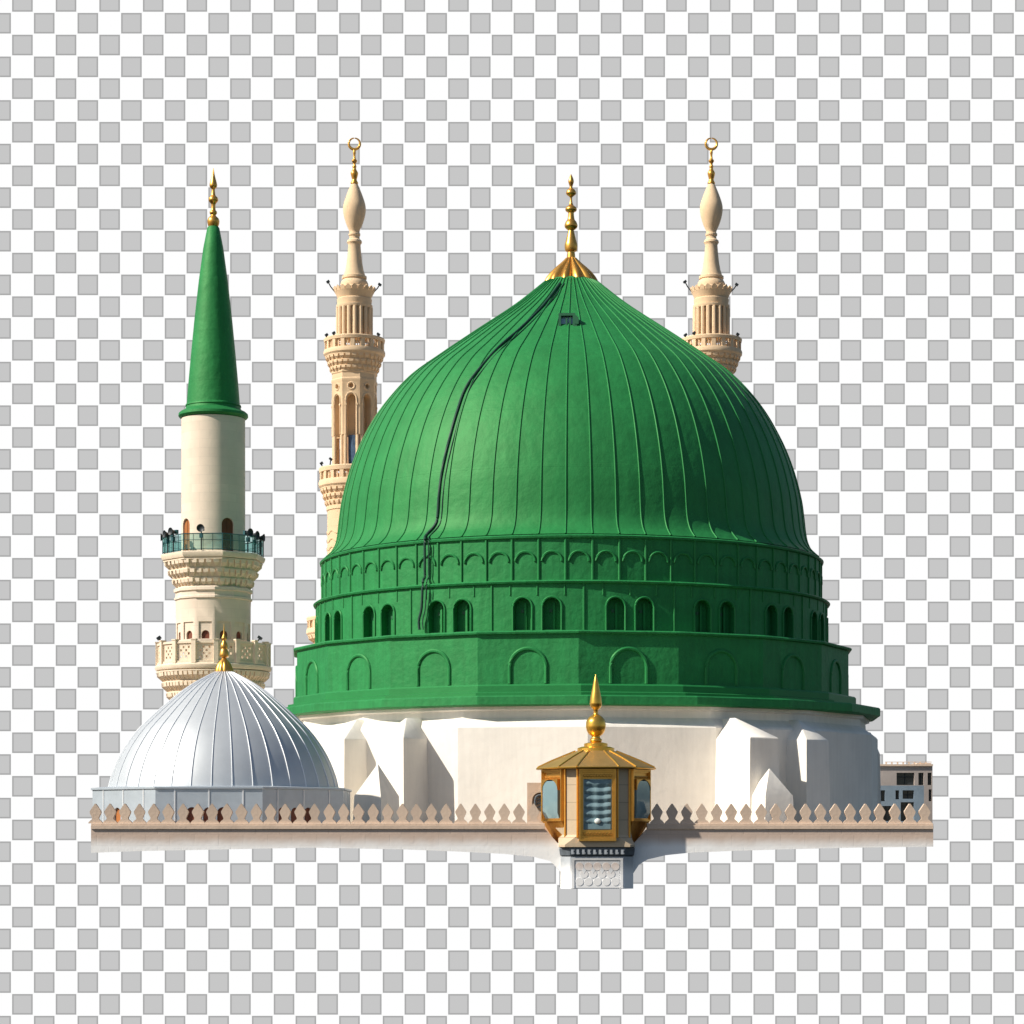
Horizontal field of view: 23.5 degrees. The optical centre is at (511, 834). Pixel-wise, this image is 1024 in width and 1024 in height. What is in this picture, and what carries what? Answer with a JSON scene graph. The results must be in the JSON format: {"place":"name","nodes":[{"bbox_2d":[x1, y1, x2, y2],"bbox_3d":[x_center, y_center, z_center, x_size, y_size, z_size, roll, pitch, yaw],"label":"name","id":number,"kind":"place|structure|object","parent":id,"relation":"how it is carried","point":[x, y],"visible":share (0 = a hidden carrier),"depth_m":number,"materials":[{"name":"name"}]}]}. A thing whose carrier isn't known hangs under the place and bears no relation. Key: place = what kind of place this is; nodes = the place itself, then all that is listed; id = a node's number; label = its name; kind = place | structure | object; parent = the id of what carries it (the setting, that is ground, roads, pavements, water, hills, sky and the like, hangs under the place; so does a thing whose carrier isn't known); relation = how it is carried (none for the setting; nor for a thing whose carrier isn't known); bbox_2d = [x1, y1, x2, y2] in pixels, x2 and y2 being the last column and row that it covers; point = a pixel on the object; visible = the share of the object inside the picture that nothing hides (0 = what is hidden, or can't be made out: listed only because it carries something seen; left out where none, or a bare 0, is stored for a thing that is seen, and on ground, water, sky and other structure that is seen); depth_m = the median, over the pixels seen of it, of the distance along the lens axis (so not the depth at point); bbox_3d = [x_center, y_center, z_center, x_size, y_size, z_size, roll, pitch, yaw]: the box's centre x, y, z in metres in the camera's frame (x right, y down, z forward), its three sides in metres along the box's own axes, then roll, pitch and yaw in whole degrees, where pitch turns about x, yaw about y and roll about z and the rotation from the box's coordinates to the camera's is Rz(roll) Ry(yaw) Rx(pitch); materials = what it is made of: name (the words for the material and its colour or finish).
{"place":"outdoors","nodes":[
{"label":"outdoors","id":0,"kind":"place"},
{"bbox_2d":[91,627,351,822],"bbox_3d":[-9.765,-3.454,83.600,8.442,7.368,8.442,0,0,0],"label":"silver domed pavilion","id":1,"kind":"structure","parent":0,"point":[221,736],"depth_m":80.83,"materials":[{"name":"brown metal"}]},
{"bbox_2d":[116,808,120,821],"bbox_3d":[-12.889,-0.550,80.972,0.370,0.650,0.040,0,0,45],"label":"window","id":2,"kind":"structure","parent":1,"relation":"in","point":[118,817],"depth_m":80.98,"materials":[{"name":"brown wood"}]},
{"bbox_2d":[187,807,193,822],"bbox_3d":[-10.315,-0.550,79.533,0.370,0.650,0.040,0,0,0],"label":"window","id":3,"kind":"structure","parent":1,"relation":"in","point":[190,817],"depth_m":79.51,"materials":[{"name":"brown wood"}]},
{"bbox_2d":[204,808,207,821],"bbox_3d":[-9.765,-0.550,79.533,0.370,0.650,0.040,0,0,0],"label":"window","id":4,"kind":"structure","parent":1,"relation":"in","point":[205,814],"depth_m":79.51,"materials":[{"name":"brown wood"}]},
{"bbox_2d":[217,807,223,822],"bbox_3d":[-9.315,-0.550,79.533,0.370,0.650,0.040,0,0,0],"label":"window","id":5,"kind":"structure","parent":1,"relation":"in","point":[219,816],"depth_m":79.51,"materials":[{"name":"brown wood"}]},
{"bbox_2d":[278,808,281,821],"bbox_3d":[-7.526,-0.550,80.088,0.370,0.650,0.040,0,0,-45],"label":"window","id":6,"kind":"structure","parent":1,"relation":"in","point":[279,816],"depth_m":80.04,"materials":[{"name":"brown wood"}]},
{"bbox_2d":[291,808,296,822],"bbox_3d":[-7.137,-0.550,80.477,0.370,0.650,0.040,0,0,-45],"label":"window","id":7,"kind":"structure","parent":1,"relation":"in","point":[293,817],"depth_m":80.45,"materials":[{"name":"brown wood"}]},
{"bbox_2d":[304,808,310,822],"bbox_3d":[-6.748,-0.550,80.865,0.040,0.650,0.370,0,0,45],"label":"window","id":8,"kind":"structure","parent":1,"relation":"in","point":[307,817],"depth_m":80.88,"materials":[{"name":"brown wood"}]},
{"bbox_2d":[0,0,1023,1023],"bbox_3d":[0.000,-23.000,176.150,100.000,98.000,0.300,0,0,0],"label":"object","id":9,"kind":"structure","parent":0,"point":[870,177],"depth_m":176.00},
{"bbox_2d":[880,762,932,822],"bbox_3d":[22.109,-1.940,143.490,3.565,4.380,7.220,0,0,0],"label":"beige building","id":10,"kind":"structure","parent":0,"point":[909,774],"depth_m":140.00,"materials":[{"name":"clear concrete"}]},
{"bbox_2d":[897,773,913,784],"bbox_3d":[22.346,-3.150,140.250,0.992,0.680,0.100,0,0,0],"label":"window","id":11,"kind":"structure","parent":10,"relation":"in","point":[902,778],"depth_m":140.23,"materials":[{"name":"black glass"}]},
{"bbox_2d":[918,773,922,784],"bbox_3d":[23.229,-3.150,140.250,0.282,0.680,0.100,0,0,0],"label":"window","id":12,"kind":"structure","parent":10,"relation":"in","point":[920,775],"depth_m":140.23,"materials":[{"name":"black glass"}]},
{"bbox_2d":[928,773,930,784],"bbox_3d":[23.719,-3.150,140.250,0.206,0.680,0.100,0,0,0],"label":"window","id":13,"kind":"structure","parent":10,"relation":"in","point":[929,774],"depth_m":140.23,"materials":[{"name":"black glass"}]},
{"bbox_3d":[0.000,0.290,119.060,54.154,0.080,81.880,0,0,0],"label":"roof terrace","id":14,"kind":"structure","parent":0,"visible":0},
{"bbox_2d":[155,168,270,699],"bbox_3d":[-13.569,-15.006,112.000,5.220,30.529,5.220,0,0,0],"label":"green tipped minaret","id":15,"kind":"object","parent":14,"relation":"on","point":[215,577],"visible":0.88,"depth_m":110.82,"materials":[{"name":"stone"}]},
{"bbox_2d":[160,534,169,553],"bbox_3d":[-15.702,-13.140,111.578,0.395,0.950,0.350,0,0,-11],"label":"loudspeaker","id":16,"kind":"object","parent":15,"relation":"on","point":[164,544],"visible":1,"depth_m":111.51,"materials":[{"name":"metal"}]},
{"bbox_2d":[163,530,172,552],"bbox_3d":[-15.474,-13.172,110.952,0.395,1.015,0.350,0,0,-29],"label":"loudspeaker","id":17,"kind":"object","parent":15,"relation":"attached to","point":[165,533],"visible":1,"depth_m":110.91,"materials":[{"name":"metal"}]},
{"bbox_2d":[168,527,178,551],"bbox_3d":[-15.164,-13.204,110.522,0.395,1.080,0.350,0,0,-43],"label":"loudspeaker","id":18,"kind":"object","parent":15,"relation":"attached to","point":[171,531],"visible":1,"depth_m":110.47,"materials":[{"name":"metal"}]},
{"bbox_2d":[184,519,189,550],"bbox_3d":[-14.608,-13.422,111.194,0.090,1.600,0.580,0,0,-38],"label":"door","id":19,"kind":"structure","parent":15,"relation":"in","point":[187,525],"depth_m":111.15,"materials":[{"name":"brown wood"}]},
{"bbox_2d":[197,524,203,549],"bbox_3d":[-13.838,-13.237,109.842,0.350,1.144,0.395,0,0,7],"label":"loudspeaker","id":20,"kind":"object","parent":15,"relation":"attached to","point":[200,527],"visible":1,"depth_m":109.70,"materials":[{"name":"metal"}]},
{"bbox_2d":[202,630,208,638],"bbox_3d":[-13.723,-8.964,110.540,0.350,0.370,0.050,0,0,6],"label":"window","id":21,"kind":"structure","parent":15,"relation":"in","point":[205,634],"depth_m":110.53,"materials":[{"name":"brown wood"}]},
{"bbox_2d":[222,518,232,550],"bbox_3d":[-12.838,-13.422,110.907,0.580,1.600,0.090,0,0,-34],"label":"door","id":22,"kind":"structure","parent":15,"relation":"in","point":[227,526],"depth_m":110.91,"materials":[{"name":"brown wood"}]},
{"bbox_2d":[243,528,252,551],"bbox_3d":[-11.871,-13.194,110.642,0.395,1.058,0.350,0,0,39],"label":"loudspeaker","id":23,"kind":"object","parent":15,"relation":"on","point":[249,532],"visible":1,"depth_m":110.60,"materials":[{"name":"metal"}]},
{"bbox_2d":[249,531,259,552],"bbox_3d":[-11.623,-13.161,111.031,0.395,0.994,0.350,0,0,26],"label":"loudspeaker","id":24,"kind":"object","parent":15,"relation":"on","point":[256,534],"visible":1,"depth_m":110.99,"materials":[{"name":"metal"}]},
{"bbox_2d":[256,534,264,554],"bbox_3d":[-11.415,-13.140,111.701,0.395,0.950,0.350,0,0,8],"label":"loudspeaker","id":25,"kind":"object","parent":15,"relation":"attached to","point":[262,537],"visible":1,"depth_m":111.63,"materials":[{"name":"metal"}]},
{"bbox_2d":[306,138,384,643],"bbox_3d":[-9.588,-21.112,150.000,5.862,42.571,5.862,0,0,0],"label":"tall minaret","id":26,"kind":"object","parent":14,"relation":"on","point":[353,368],"visible":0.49,"depth_m":149.05,"materials":[{"name":"stone"}]},
{"bbox_2d":[88,804,932,872],"bbox_3d":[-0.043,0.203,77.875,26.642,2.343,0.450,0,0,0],"label":"parapet wall","id":27,"kind":"structure","parent":14,"relation":"on","point":[533,837],"depth_m":77.70,"materials":[{"name":"stone"}]},
{"bbox_2d":[536,675,655,888],"bbox_3d":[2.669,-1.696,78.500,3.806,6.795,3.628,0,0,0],"label":"gilded turret","id":28,"kind":"object","parent":27,"relation":"attached to","point":[595,804],"visible":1,"depth_m":77.08,"materials":[{"name":"metal"}]},
{"bbox_2d":[541,769,563,842],"bbox_3d":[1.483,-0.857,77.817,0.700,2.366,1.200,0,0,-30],"label":"window","id":29,"kind":"structure","parent":28,"relation":"in","point":[552,792],"depth_m":77.62,"materials":[{"name":"metal"}]},
{"bbox_2d":[579,769,615,840],"bbox_3d":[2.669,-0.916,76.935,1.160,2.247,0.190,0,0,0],"label":"window","id":30,"kind":"structure","parent":28,"relation":"in","point":[597,787],"depth_m":76.92,"materials":[{"name":"metal"}]},
{"bbox_2d":[630,769,650,841],"bbox_3d":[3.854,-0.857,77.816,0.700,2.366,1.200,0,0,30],"label":"window","id":31,"kind":"structure","parent":28,"relation":"in","point":[640,780],"depth_m":77.60,"materials":[{"name":"metal"}]},
{"bbox_2d":[527,783,549,833],"bbox_3d":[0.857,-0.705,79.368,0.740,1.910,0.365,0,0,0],"label":"niche block","id":32,"kind":"structure","parent":14,"relation":"on","point":[533,793],"depth_m":79.20,"materials":[{"name":"stone"}]},
{"bbox_2d":[286,175,880,830],"bbox_3d":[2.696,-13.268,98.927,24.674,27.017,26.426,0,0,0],"label":"domed building","id":33,"kind":"structure","parent":14,"relation":"on","point":[620,517],"depth_m":91.15,"materials":[{"name":"green paint"}]},
{"bbox_2d":[315,617,317,642],"bbox_3d":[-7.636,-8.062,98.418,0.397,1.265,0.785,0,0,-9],"label":"window","id":34,"kind":"structure","parent":33,"relation":"in","point":[316,619],"depth_m":98.04,"materials":[{"name":"green paint"}]},
{"bbox_2d":[324,612,331,640],"bbox_3d":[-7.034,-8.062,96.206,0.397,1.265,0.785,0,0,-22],"label":"window","id":35,"kind":"structure","parent":33,"relation":"in","point":[327,612],"depth_m":96.01,"materials":[{"name":"green paint"}]},
{"bbox_2d":[333,609,342,639],"bbox_3d":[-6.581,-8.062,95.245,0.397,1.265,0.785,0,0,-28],"label":"window","id":36,"kind":"structure","parent":33,"relation":"in","point":[337,610],"depth_m":95.10,"materials":[{"name":"green paint"}]},
{"bbox_2d":[362,605,375,637],"bbox_3d":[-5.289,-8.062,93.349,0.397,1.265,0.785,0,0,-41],"label":"window","id":37,"kind":"structure","parent":33,"relation":"in","point":[373,613],"depth_m":93.49,"materials":[{"name":"green paint"}]},
{"bbox_2d":[380,603,394,635],"bbox_3d":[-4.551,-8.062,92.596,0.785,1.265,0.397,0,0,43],"label":"window","id":38,"kind":"structure","parent":33,"relation":"in","point":[391,612],"depth_m":92.69,"materials":[{"name":"green paint"}]},
{"bbox_2d":[427,599,445,632],"bbox_3d":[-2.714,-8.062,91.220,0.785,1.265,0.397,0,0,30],"label":"window","id":39,"kind":"structure","parent":33,"relation":"in","point":[439,613],"depth_m":91.27,"materials":[{"name":"green paint"}]},
{"bbox_2d":[452,598,471,631],"bbox_3d":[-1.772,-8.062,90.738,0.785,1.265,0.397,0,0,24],"label":"window","id":40,"kind":"structure","parent":33,"relation":"in","point":[465,607],"depth_m":90.81,"materials":[{"name":"green paint"}]},
{"bbox_2d":[417,282,560,629],"bbox_3d":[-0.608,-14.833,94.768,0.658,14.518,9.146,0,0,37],"label":"cable","id":41,"kind":"object","parent":33,"relation":"attached to","point":[454,420],"visible":1,"depth_m":92.41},
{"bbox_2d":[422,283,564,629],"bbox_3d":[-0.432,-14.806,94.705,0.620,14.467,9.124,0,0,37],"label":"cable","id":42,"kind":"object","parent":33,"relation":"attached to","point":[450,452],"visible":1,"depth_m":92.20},
{"bbox_2d":[512,596,532,630],"bbox_3d":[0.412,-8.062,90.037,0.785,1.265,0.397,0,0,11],"label":"window","id":43,"kind":"structure","parent":33,"relation":"in","point":[524,607],"depth_m":90.17,"materials":[{"name":"green paint"}]},
{"bbox_2d":[541,596,562,629],"bbox_3d":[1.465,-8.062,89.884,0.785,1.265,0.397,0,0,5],"label":"window","id":44,"kind":"structure","parent":33,"relation":"in","point":[553,608],"depth_m":90.04,"materials":[{"name":"green paint"}]},
{"bbox_2d":[605,596,625,629],"bbox_3d":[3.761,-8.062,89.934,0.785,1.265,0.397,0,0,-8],"label":"window","id":45,"kind":"structure","parent":33,"relation":"in","point":[613,607],"depth_m":90.08,"materials":[{"name":"green paint"}]},
{"bbox_2d":[634,596,654,630],"bbox_3d":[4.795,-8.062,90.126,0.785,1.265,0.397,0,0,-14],"label":"window","id":46,"kind":"structure","parent":33,"relation":"in","point":[642,609],"depth_m":90.26,"materials":[{"name":"green paint"}]},
{"bbox_2d":[693,598,711,632],"bbox_3d":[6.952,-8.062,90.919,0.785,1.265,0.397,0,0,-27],"label":"window","id":47,"kind":"structure","parent":33,"relation":"in","point":[699,610],"depth_m":91.03,"materials":[{"name":"green paint"}]},
{"bbox_2d":[718,600,735,633],"bbox_3d":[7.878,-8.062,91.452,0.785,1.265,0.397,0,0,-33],"label":"window","id":48,"kind":"structure","parent":33,"relation":"in","point":[723,612],"depth_m":91.54,"materials":[{"name":"green paint"}]},
{"bbox_2d":[764,603,777,635],"bbox_3d":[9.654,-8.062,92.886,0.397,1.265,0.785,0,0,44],"label":"window","id":49,"kind":"structure","parent":33,"relation":"in","point":[767,613],"depth_m":92.98,"materials":[{"name":"green paint"}]},
{"bbox_2d":[782,605,793,637],"bbox_3d":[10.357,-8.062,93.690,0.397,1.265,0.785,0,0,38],"label":"window","id":50,"kind":"structure","parent":33,"relation":"in","point":[783,613],"depth_m":93.83,"materials":[{"name":"green paint"}]},
{"bbox_2d":[810,610,817,639],"bbox_3d":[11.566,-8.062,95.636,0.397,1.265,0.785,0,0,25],"label":"window","id":51,"kind":"structure","parent":33,"relation":"in","point":[813,611],"depth_m":95.53,"materials":[{"name":"green paint"}]},
{"bbox_2d":[819,612,823,640],"bbox_3d":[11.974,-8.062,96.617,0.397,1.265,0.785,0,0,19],"label":"window","id":52,"kind":"structure","parent":33,"relation":"in","point":[821,613],"depth_m":96.24,"materials":[{"name":"green paint"}]},
{"bbox_2d":[827,618,828,641],"bbox_3d":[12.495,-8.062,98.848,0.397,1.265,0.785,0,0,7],"label":"window","id":53,"kind":"structure","parent":33,"relation":"in","point":[827,618],"depth_m":98.48,"materials":[{"name":"green paint"}]},
{"bbox_2d":[682,138,741,373],"bbox_3d":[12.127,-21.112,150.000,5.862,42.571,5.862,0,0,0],"label":"tall minaret","id":54,"kind":"object","parent":14,"relation":"on","point":[711,290],"visible":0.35,"depth_m":149.24,"materials":[{"name":"stone"}]},
{"bbox_2d":[881,786,923,821],"bbox_3d":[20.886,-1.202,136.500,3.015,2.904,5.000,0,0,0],"label":"blue annex","id":55,"kind":"object","parent":14,"relation":"on","point":[901,797],"visible":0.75,"depth_m":134.00,"materials":[{"name":"blue paint"}]},
{"bbox_2d":[881,791,883,800],"bbox_3d":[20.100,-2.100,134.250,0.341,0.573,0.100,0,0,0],"label":"window","id":56,"kind":"structure","parent":55,"relation":"in","point":[882,792],"depth_m":134.24,"materials":[{"name":"black glass"}]},
{"bbox_2d":[882,806,889,820],"bbox_3d":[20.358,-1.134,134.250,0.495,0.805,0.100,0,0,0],"label":"window","id":57,"kind":"structure","parent":55,"relation":"in","point":[886,817],"depth_m":134.24,"materials":[{"name":"black glass"}]},
{"bbox_2d":[901,802,912,820],"bbox_3d":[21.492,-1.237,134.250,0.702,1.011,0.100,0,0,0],"label":"window","id":58,"kind":"structure","parent":55,"relation":"in","point":[903,804],"depth_m":134.24,"materials":[{"name":"black glass"}]},
{"bbox_2d":[903,791,912,798],"bbox_3d":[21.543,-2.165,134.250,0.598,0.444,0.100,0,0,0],"label":"window","id":59,"kind":"structure","parent":55,"relation":"in","point":[906,794],"depth_m":134.24,"materials":[{"name":"black glass"}]}
]}

